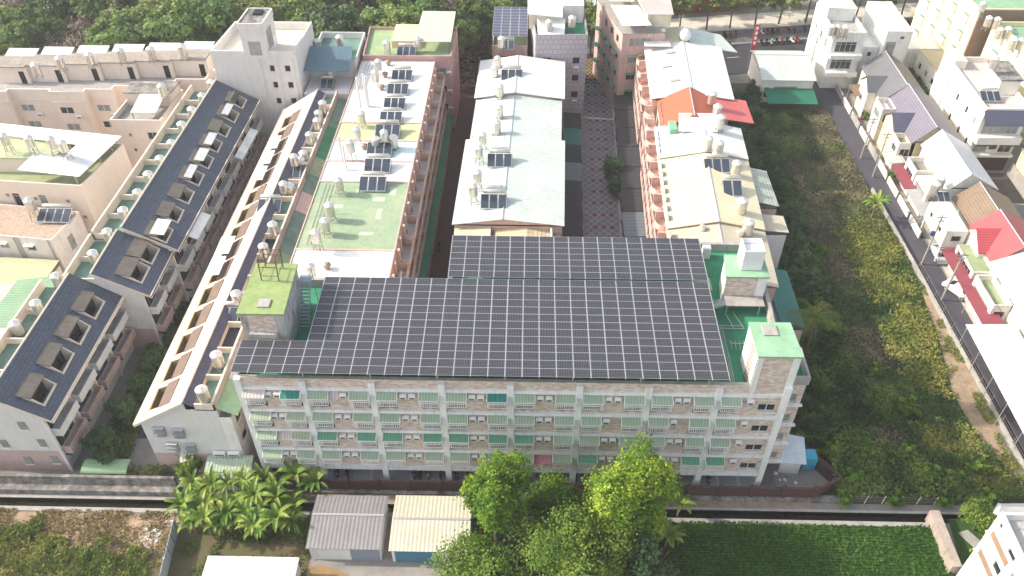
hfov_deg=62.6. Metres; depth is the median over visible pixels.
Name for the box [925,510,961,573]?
retaining wall
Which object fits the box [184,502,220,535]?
banana plant
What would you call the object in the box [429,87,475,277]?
alley
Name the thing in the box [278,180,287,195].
water tank
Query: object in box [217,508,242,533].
banana plant
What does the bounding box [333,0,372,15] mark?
wood tree
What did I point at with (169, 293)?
window
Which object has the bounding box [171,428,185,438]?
window
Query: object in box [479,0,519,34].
wood tree
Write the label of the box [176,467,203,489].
banana plant
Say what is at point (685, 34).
storage tank
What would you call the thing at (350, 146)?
water tank
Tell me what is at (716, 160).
solar water heater
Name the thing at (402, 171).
apartment house
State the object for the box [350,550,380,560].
roller door
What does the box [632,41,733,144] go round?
row house
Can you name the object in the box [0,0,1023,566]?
ground
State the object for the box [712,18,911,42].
parking strip
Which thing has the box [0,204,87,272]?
block
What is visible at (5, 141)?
water tank
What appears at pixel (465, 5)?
wood tree
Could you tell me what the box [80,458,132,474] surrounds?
guard hut
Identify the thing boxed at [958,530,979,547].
garden path
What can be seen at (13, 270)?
shed
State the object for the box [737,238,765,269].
equipment screen
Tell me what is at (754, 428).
window
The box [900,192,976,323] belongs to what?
front forecourt
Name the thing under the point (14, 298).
shed
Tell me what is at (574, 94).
window
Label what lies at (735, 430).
apartment block
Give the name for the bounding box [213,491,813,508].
ledge soil
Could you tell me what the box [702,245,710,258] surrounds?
roof cabinet
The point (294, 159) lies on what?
water tank
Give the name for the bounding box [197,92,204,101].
water tank
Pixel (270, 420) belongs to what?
window
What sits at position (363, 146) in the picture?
roof ventilator
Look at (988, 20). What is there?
water tank
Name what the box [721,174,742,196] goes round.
solar water heater
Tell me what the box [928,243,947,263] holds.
car
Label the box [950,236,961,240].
window
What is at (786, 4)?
street tree
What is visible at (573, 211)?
carport
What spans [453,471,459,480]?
motor scooter
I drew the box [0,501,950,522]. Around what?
ditch water
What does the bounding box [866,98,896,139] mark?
roof box
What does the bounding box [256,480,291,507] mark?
banana plant
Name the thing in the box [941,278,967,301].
car
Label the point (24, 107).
window
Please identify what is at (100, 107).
window
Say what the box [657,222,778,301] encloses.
row house
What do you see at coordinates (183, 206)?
terraced row
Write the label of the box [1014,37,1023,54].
water tank
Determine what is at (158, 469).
hedge shrub
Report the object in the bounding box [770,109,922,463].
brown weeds
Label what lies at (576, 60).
window
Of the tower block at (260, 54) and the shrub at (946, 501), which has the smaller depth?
the shrub at (946, 501)
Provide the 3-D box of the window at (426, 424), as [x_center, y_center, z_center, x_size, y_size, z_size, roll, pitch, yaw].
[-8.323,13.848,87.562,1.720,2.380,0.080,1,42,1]
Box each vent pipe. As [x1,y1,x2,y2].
[337,135,342,159]
[341,144,347,169]
[355,77,361,106]
[361,74,367,105]
[364,76,369,106]
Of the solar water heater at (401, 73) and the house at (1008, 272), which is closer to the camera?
the house at (1008, 272)
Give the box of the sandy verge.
[918,279,1023,494]
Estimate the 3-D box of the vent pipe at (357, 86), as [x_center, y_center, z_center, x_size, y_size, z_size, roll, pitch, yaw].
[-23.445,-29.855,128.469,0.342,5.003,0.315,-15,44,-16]
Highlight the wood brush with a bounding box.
[1,1,492,91]
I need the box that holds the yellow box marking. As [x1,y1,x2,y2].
[460,59,595,83]
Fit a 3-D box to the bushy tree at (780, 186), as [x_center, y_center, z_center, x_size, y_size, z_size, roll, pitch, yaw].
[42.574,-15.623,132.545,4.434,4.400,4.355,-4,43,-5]
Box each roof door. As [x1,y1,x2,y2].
[273,34,276,47]
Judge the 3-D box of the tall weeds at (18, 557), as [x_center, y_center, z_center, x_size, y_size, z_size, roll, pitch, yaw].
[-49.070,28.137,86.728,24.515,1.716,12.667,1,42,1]
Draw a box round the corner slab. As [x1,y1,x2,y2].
[771,464,827,487]
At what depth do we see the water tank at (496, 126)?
126.50 m
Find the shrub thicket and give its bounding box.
[727,107,1023,501]
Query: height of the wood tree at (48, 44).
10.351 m
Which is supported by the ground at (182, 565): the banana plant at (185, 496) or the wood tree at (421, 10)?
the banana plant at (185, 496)
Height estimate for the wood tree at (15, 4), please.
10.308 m
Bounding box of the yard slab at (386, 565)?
[310,518,474,575]
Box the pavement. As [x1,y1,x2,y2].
[670,2,918,31]
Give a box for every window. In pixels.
[0,440,10,448]
[12,193,23,205]
[16,422,28,430]
[20,105,35,110]
[23,456,34,464]
[28,121,41,126]
[36,439,48,447]
[39,195,47,203]
[46,406,64,427]
[49,456,60,464]
[56,421,73,445]
[60,107,74,113]
[66,124,80,129]
[67,233,76,249]
[78,389,91,411]
[95,359,107,380]
[96,105,110,110]
[102,121,111,127]
[112,331,122,350]
[145,293,154,306]
[147,132,156,138]
[151,426,167,437]
[152,311,161,323]
[165,442,179,452]
[166,289,172,301]
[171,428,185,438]
[174,249,183,263]
[180,268,189,281]
[183,443,197,453]
[193,249,199,260]
[207,194,212,206]
[216,177,221,189]
[225,161,230,172]
[251,397,267,404]
[257,420,274,425]
[284,65,290,71]
[288,82,293,87]
[312,400,330,405]
[318,421,334,426]
[322,441,339,445]
[380,401,397,406]
[424,424,440,428]
[426,443,441,446]
[438,67,446,75]
[449,403,465,406]
[489,403,505,408]
[490,444,505,447]
[516,404,532,407]
[554,445,569,448]
[555,426,570,429]
[556,404,572,408]
[570,91,577,97]
[571,75,578,80]
[572,57,579,63]
[622,427,637,430]
[625,72,633,79]
[625,405,640,409]
[627,55,636,62]
[629,38,651,45]
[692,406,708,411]
[738,463,756,470]
[743,445,762,452]
[749,426,768,433]
[755,404,775,413]
[769,451,777,460]
[775,433,783,442]
[781,414,790,423]
[788,394,797,403]
[829,60,851,68]
[834,42,856,51]
[874,107,879,118]
[884,42,895,54]
[899,149,909,155]
[915,182,923,196]
[928,197,937,201]
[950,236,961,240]
[957,251,970,273]
[972,145,986,151]
[975,286,987,308]
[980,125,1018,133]
[992,561,1000,575]
[997,145,1010,151]
[1007,548,1014,561]
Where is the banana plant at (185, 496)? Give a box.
[163,483,198,520]
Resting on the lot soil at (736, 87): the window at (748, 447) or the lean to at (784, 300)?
the lean to at (784, 300)
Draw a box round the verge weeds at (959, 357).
[907,272,1023,486]
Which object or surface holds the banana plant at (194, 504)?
on the ground at (182, 565)
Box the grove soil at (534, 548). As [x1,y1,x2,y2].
[475,521,668,575]
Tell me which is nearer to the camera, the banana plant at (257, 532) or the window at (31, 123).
the banana plant at (257, 532)
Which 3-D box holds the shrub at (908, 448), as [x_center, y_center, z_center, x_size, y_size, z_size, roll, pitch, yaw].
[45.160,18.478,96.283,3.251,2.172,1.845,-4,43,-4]
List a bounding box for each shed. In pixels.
[0,257,62,283]
[0,275,61,327]
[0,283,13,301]
[202,556,300,575]
[305,495,388,560]
[389,495,470,562]
[777,434,817,473]
[903,37,941,67]
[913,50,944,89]
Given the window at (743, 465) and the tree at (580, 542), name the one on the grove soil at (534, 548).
the tree at (580, 542)
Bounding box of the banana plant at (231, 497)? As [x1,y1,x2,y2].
[227,488,243,507]
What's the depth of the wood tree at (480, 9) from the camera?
164.25 m
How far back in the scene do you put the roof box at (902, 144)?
138.10 m
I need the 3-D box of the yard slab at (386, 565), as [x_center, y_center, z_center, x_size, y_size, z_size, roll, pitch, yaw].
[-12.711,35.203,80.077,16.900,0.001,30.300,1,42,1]
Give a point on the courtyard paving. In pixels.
(141, 433)
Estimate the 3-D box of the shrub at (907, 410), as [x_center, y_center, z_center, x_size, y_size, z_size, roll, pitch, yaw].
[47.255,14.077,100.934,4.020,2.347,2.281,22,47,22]
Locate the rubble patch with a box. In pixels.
[0,512,178,564]
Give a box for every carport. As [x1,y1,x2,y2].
[562,221,582,236]
[563,112,581,128]
[563,128,581,152]
[564,200,582,224]
[565,145,581,165]
[565,162,582,181]
[565,181,582,209]
[612,93,633,121]
[613,110,634,141]
[614,128,638,156]
[616,147,640,177]
[617,167,640,202]
[618,189,643,225]
[619,212,645,237]
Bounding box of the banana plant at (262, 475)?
[249,462,277,493]
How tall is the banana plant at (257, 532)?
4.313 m
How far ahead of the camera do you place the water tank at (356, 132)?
120.09 m
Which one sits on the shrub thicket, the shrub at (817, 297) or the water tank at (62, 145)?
the shrub at (817, 297)
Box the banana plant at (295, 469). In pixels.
[277,459,310,490]
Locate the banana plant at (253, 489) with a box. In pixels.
[234,474,274,509]
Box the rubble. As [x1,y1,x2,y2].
[130,513,178,561]
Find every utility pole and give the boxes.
[811,36,821,61]
[860,117,878,158]
[872,132,892,176]
[921,215,947,264]
[940,252,968,300]
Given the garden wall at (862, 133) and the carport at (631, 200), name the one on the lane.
the garden wall at (862, 133)
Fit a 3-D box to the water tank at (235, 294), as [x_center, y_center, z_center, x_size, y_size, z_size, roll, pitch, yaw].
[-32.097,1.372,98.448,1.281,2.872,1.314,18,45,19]
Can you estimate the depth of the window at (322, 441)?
90.52 m
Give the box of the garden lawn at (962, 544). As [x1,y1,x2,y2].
[948,519,987,563]
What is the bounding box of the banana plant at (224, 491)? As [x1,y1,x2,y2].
[214,489,238,511]
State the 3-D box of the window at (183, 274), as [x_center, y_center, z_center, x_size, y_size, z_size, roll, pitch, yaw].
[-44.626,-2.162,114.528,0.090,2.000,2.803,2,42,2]
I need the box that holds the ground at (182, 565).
[167,517,310,575]
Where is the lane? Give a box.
[813,81,1023,458]
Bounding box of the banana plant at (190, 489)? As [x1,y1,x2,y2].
[180,483,200,494]
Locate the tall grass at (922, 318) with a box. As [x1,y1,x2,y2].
[837,216,1023,499]
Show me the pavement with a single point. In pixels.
(764, 20)
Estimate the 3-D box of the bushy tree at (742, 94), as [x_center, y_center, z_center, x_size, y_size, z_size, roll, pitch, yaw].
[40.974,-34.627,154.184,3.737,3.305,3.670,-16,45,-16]
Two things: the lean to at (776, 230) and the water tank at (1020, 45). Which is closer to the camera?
the lean to at (776, 230)
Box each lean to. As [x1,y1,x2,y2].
[750,168,778,214]
[762,214,788,268]
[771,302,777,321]
[772,268,805,342]
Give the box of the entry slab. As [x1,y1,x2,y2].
[119,438,159,472]
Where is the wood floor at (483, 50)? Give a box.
[35,0,491,82]
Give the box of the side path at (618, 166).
[614,108,623,236]
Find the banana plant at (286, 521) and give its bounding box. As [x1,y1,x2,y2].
[278,506,304,533]
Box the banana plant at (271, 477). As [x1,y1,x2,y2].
[259,472,292,496]
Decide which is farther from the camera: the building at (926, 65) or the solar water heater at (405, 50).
the building at (926, 65)
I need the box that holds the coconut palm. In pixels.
[786,297,839,356]
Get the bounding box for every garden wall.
[835,83,843,99]
[842,97,851,114]
[850,111,859,129]
[859,126,868,144]
[868,142,878,161]
[878,159,887,179]
[887,176,898,197]
[897,195,909,217]
[908,214,921,237]
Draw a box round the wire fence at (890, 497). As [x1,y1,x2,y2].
[850,495,938,503]
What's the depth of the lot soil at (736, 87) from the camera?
109.34 m
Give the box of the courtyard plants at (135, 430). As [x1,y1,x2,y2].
[91,297,192,458]
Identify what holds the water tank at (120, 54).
on the apartment block at (79, 96)
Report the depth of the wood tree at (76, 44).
152.06 m
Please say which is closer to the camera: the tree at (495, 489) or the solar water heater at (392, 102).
the tree at (495, 489)
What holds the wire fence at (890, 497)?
on the lot soil at (736, 87)
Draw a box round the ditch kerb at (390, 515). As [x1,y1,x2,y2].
[0,495,962,527]
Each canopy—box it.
[492,7,527,44]
[846,84,861,107]
[876,140,905,170]
[889,164,916,194]
[904,189,932,224]
[936,248,1003,323]
[957,324,1023,451]
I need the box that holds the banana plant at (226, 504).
[209,491,240,527]
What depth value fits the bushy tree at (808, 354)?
105.56 m
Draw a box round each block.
[0,41,214,142]
[0,123,132,240]
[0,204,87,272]
[210,8,314,150]
[233,242,810,486]
[304,32,365,99]
[363,11,459,127]
[910,0,1023,56]
[980,21,1023,144]
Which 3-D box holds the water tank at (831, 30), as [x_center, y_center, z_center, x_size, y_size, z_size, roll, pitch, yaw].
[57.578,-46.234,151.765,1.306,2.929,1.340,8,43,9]
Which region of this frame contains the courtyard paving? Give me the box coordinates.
[92,261,210,456]
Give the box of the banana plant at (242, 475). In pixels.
[227,463,261,490]
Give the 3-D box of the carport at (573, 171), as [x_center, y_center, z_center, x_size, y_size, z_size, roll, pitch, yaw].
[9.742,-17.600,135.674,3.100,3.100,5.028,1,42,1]
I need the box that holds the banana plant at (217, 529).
[203,505,232,535]
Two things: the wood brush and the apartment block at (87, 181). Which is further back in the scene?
the wood brush
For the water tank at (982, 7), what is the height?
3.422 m
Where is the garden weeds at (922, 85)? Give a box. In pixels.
[908,67,929,95]
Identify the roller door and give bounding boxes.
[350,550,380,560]
[394,551,435,561]
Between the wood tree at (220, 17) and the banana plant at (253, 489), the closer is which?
the banana plant at (253, 489)
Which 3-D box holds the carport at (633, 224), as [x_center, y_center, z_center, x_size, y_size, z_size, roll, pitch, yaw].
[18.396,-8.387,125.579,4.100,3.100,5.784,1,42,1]
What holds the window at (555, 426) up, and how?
in the apartment block at (735, 430)
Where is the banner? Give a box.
[746,24,760,69]
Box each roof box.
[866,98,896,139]
[884,133,915,170]
[898,157,933,196]
[907,175,943,217]
[947,244,990,280]
[965,275,1012,323]
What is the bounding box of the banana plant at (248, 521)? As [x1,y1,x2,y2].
[235,510,269,542]
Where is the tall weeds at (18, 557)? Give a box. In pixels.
[0,511,149,575]
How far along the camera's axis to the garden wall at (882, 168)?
139.15 m
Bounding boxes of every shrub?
[127,464,142,475]
[141,464,154,475]
[153,462,166,474]
[761,110,770,120]
[799,290,823,301]
[811,374,828,388]
[814,243,825,255]
[815,440,848,458]
[818,320,847,334]
[837,489,853,509]
[841,466,872,484]
[861,110,869,119]
[862,461,888,481]
[869,361,882,375]
[884,488,908,506]
[887,171,895,179]
[890,395,921,415]
[893,442,921,457]
[914,464,944,485]
[934,489,954,507]
[941,466,965,493]
[965,460,992,474]
[974,484,1007,501]
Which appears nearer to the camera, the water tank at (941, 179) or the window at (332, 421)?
the window at (332, 421)
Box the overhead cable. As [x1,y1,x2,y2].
[963,256,1023,341]
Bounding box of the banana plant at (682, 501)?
[670,486,696,515]
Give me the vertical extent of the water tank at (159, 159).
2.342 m
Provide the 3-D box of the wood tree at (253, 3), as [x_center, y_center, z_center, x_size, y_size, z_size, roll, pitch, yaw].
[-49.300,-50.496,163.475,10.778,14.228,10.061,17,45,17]
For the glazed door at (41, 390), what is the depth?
91.43 m
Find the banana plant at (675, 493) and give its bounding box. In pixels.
[667,467,684,498]
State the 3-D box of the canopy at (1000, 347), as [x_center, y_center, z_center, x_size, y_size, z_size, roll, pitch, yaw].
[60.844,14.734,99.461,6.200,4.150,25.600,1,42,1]
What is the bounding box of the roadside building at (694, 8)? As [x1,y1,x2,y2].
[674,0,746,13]
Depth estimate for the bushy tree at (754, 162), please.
134.26 m
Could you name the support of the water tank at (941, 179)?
on the roof box at (926, 181)
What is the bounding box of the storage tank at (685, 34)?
[679,27,690,41]
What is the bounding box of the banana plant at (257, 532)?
[238,503,268,538]
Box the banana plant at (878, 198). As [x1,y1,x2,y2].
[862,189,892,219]
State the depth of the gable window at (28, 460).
94.69 m
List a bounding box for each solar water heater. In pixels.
[36,203,74,223]
[220,301,239,320]
[257,194,283,213]
[292,161,309,178]
[320,75,334,89]
[359,171,387,192]
[364,153,391,172]
[366,137,393,156]
[375,119,400,138]
[380,107,402,124]
[384,94,405,109]
[387,79,408,94]
[392,66,412,80]
[397,43,416,54]
[480,189,506,209]
[487,149,511,167]
[501,65,522,79]
[502,37,513,49]
[703,153,729,172]
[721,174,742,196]
[935,188,950,201]
[978,87,1001,101]
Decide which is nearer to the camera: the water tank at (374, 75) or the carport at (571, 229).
the carport at (571, 229)
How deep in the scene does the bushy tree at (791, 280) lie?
113.52 m
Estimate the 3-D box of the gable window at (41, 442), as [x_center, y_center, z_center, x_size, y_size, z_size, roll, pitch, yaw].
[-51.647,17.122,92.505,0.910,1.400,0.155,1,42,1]
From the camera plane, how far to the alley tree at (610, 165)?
134.70 m
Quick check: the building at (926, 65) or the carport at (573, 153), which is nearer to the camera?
the carport at (573, 153)
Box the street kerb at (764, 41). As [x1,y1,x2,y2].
[731,38,807,44]
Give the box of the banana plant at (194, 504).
[178,489,219,526]
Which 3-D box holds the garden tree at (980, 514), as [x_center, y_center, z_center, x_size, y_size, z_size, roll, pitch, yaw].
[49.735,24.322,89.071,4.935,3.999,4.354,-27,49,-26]
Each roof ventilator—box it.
[322,262,330,269]
[361,143,366,149]
[378,84,383,90]
[382,71,387,77]
[699,224,705,230]
[737,230,743,236]
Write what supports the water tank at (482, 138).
on the row house at (531, 181)
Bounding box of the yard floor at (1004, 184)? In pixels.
[987,173,1023,203]
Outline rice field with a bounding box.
[669,523,956,575]
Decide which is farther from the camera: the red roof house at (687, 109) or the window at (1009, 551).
the red roof house at (687, 109)
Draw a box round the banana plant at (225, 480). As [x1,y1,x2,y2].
[215,469,243,494]
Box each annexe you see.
[203,455,257,489]
[920,202,968,260]
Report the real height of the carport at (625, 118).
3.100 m
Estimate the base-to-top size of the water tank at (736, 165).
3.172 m
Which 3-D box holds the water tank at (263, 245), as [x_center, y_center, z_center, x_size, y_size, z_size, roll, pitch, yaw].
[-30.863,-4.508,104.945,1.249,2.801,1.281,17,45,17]
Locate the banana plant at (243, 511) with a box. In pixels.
[237,497,269,524]
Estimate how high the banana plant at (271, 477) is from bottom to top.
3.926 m
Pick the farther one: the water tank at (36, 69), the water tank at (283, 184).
the water tank at (36, 69)
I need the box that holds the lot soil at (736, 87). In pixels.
[730,83,1023,505]
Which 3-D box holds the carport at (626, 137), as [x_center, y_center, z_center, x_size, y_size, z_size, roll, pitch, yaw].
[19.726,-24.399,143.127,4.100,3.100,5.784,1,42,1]
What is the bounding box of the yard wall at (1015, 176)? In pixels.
[1007,163,1023,215]
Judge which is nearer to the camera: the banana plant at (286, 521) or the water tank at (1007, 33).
the banana plant at (286, 521)
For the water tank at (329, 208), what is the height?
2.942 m
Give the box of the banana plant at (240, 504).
[231,496,263,523]
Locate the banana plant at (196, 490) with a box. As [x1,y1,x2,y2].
[193,485,223,505]
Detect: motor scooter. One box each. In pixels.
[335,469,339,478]
[418,470,422,479]
[424,471,430,479]
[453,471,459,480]
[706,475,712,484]
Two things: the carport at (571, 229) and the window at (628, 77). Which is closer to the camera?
the carport at (571, 229)
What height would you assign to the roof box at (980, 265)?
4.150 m
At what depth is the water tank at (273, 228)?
107.27 m
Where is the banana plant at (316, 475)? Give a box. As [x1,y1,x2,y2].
[296,466,328,494]
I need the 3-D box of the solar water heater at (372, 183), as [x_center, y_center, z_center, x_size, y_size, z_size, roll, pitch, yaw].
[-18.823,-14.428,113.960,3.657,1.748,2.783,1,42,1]
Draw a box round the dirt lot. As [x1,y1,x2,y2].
[0,511,179,575]
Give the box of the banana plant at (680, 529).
[659,522,686,543]
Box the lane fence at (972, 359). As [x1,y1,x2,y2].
[918,262,1023,455]
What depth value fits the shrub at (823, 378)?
103.64 m
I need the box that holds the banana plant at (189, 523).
[176,512,203,533]
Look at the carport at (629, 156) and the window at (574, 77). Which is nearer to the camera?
the carport at (629, 156)
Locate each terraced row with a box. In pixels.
[0,272,135,470]
[62,229,184,347]
[91,79,266,303]
[133,88,346,472]
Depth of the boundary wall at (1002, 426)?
109.88 m
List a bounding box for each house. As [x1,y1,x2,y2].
[110,81,183,168]
[289,249,409,277]
[294,181,432,277]
[319,160,436,254]
[326,139,439,232]
[333,122,442,211]
[340,60,452,192]
[452,134,564,236]
[454,227,559,236]
[470,94,561,139]
[474,55,564,112]
[492,17,527,58]
[528,0,587,113]
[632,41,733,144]
[639,86,753,162]
[640,124,748,201]
[643,152,765,237]
[644,26,736,52]
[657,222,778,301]
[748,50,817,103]
[805,0,866,87]
[851,25,878,84]
[854,50,924,118]
[861,1,913,62]
[877,83,962,161]
[919,129,997,202]
[929,49,1023,169]
[952,181,1023,228]
[956,503,1023,575]
[963,209,1023,266]
[989,252,1023,338]
[1015,148,1023,177]
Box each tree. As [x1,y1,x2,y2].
[0,0,29,16]
[0,0,43,46]
[0,4,45,47]
[0,19,42,55]
[26,0,74,45]
[26,7,68,46]
[37,32,72,53]
[52,19,113,52]
[59,0,98,23]
[60,11,97,48]
[78,420,121,452]
[80,0,133,17]
[82,5,152,51]
[91,446,118,465]
[93,1,124,22]
[102,393,139,427]
[116,0,173,6]
[121,0,175,38]
[125,372,155,402]
[134,0,212,43]
[138,343,167,371]
[140,35,166,43]
[161,324,178,345]
[169,454,202,480]
[189,0,243,44]
[190,0,247,8]
[229,0,282,20]
[264,1,310,21]
[283,0,338,14]
[298,2,363,37]
[331,0,373,31]
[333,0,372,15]
[353,0,382,28]
[355,3,419,38]
[374,0,445,22]
[379,0,415,8]
[408,1,436,23]
[412,0,458,10]
[424,522,523,575]
[438,0,469,44]
[450,0,485,50]
[450,4,482,67]
[452,447,535,543]
[455,20,466,54]
[470,0,493,49]
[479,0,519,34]
[508,0,527,8]
[514,496,636,575]
[520,462,592,530]
[581,430,681,552]
[584,0,594,31]
[585,0,596,55]
[601,152,624,179]
[606,175,620,195]
[613,527,681,575]
[671,0,679,8]
[673,0,701,26]
[698,0,728,29]
[720,0,754,27]
[732,123,755,144]
[733,90,747,101]
[734,91,746,99]
[738,78,762,102]
[738,122,752,130]
[744,140,753,152]
[746,94,758,107]
[747,0,778,27]
[747,145,763,169]
[748,105,766,125]
[748,154,765,170]
[751,118,770,131]
[766,166,786,179]
[768,0,806,23]
[770,175,792,196]
[776,189,795,206]
[776,199,804,223]
[778,250,792,269]
[781,265,806,285]
[783,231,813,256]
[786,216,813,239]
[788,248,818,269]
[789,274,797,299]
[791,413,824,443]
[792,271,817,306]
[795,266,829,294]
[797,392,817,415]
[804,0,811,22]
[804,350,812,362]
[875,0,897,4]
[958,495,996,538]
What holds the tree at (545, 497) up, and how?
on the grove soil at (534, 548)
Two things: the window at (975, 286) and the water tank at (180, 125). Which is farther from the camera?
the water tank at (180, 125)
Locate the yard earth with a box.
[306,565,349,575]
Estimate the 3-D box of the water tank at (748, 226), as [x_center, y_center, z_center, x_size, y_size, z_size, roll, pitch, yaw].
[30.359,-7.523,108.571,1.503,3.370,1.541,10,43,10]
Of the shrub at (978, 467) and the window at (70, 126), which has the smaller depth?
the shrub at (978, 467)
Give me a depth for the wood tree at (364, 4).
167.59 m
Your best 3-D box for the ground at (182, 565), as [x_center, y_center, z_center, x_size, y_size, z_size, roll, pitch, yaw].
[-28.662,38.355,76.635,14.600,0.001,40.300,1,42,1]
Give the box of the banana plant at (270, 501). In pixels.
[266,498,284,507]
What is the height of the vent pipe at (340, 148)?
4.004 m
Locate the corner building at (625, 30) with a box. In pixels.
[592,0,673,108]
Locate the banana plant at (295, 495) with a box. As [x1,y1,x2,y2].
[282,490,308,509]
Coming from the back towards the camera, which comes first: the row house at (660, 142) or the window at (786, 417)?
the row house at (660, 142)
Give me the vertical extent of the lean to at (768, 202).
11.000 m
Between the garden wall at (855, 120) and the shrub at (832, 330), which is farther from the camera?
the garden wall at (855, 120)
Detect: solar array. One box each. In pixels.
[229,277,730,382]
[448,235,708,281]
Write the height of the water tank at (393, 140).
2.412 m
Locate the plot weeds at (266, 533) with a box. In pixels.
[180,506,311,575]
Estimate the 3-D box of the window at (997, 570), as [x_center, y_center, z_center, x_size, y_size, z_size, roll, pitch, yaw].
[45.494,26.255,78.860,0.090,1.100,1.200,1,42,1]
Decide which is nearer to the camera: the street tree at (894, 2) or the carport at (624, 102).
the carport at (624, 102)
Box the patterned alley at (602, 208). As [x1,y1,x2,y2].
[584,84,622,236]
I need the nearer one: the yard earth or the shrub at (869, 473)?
the yard earth
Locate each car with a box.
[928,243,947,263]
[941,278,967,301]
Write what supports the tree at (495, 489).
on the grove soil at (534, 548)
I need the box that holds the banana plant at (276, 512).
[258,500,294,535]
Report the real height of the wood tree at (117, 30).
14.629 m
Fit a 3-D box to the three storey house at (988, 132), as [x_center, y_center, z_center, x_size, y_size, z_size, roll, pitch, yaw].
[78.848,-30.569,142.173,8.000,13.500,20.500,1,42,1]
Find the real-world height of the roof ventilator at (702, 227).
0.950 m
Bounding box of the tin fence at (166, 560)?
[158,518,178,575]
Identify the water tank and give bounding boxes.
[0,132,15,154]
[8,319,25,336]
[23,135,40,155]
[23,197,38,220]
[29,299,43,316]
[30,62,43,80]
[45,135,60,159]
[49,272,62,288]
[54,55,68,73]
[57,139,73,161]
[84,51,97,69]
[87,249,98,265]
[101,227,112,242]
[115,47,128,66]
[117,206,128,223]
[132,188,141,200]
[143,170,152,183]
[146,46,157,64]
[155,155,163,166]
[156,83,169,101]
[166,139,174,149]
[176,121,185,133]
[177,43,187,61]
[187,106,195,118]
[195,384,211,403]
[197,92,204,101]
[207,79,213,88]
[210,350,225,373]
[230,289,241,306]
[258,242,269,260]
[267,221,278,240]
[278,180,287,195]
[286,182,295,195]
[289,153,300,173]
[298,156,305,170]
[299,150,307,161]
[305,131,314,146]
[305,262,316,276]
[310,228,323,254]
[313,38,321,45]
[313,117,321,131]
[314,110,322,123]
[318,100,327,113]
[319,217,331,237]
[324,201,336,223]
[326,72,335,80]
[333,176,344,196]
[335,34,344,45]
[345,139,356,163]
[352,126,361,143]
[356,110,366,127]
[371,69,379,86]
[371,136,379,147]
[374,59,382,77]
[380,129,388,145]
[382,40,390,54]
[389,134,398,150]
[413,36,421,53]
[469,183,477,205]
[473,169,481,188]
[475,145,483,163]
[479,132,486,149]
[491,65,498,77]
[492,119,500,135]
[494,55,500,67]
[495,104,502,118]
[496,83,503,99]
[498,36,504,50]
[545,19,552,31]
[568,15,575,32]
[702,135,713,152]
[707,91,717,107]
[712,103,722,114]
[712,139,724,158]
[715,114,725,133]
[730,160,741,174]
[735,197,748,214]
[741,218,754,236]
[827,24,836,40]
[833,24,840,39]
[838,24,849,40]
[928,181,940,196]
[936,175,946,187]
[974,1,987,19]
[981,15,993,31]
[986,55,1000,73]
[989,16,1001,32]
[992,27,1004,42]
[1000,26,1012,42]
[1005,37,1018,54]
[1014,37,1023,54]
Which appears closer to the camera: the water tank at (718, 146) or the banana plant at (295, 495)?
the banana plant at (295, 495)
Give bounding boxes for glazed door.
[32,381,46,402]
[52,350,65,370]
[69,323,81,341]
[84,299,95,315]
[131,266,139,279]
[141,248,149,260]
[169,210,174,219]
[180,191,185,200]
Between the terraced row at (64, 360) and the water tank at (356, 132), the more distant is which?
the water tank at (356, 132)
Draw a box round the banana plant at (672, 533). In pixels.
[649,521,683,548]
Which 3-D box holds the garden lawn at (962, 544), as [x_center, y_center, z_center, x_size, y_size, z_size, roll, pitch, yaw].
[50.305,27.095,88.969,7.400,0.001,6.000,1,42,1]
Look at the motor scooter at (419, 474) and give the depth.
94.55 m
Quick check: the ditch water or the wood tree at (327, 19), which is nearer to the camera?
the ditch water
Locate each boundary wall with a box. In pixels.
[0,473,178,495]
[277,444,841,502]
[871,187,1023,472]
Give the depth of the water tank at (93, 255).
104.05 m
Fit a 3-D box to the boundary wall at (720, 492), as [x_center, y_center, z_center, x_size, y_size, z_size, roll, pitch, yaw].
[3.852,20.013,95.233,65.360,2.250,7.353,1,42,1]
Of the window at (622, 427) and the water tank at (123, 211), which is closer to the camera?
the window at (622, 427)
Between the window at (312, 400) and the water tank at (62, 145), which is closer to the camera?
the window at (312, 400)
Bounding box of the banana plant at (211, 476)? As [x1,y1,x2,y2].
[194,464,223,494]
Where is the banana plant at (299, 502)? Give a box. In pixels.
[281,493,305,523]
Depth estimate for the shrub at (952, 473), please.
92.83 m
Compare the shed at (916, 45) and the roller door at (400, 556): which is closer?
the roller door at (400, 556)
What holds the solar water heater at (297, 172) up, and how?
on the terraced row at (170, 421)
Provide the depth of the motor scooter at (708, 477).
93.97 m
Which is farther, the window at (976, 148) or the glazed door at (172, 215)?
the window at (976, 148)

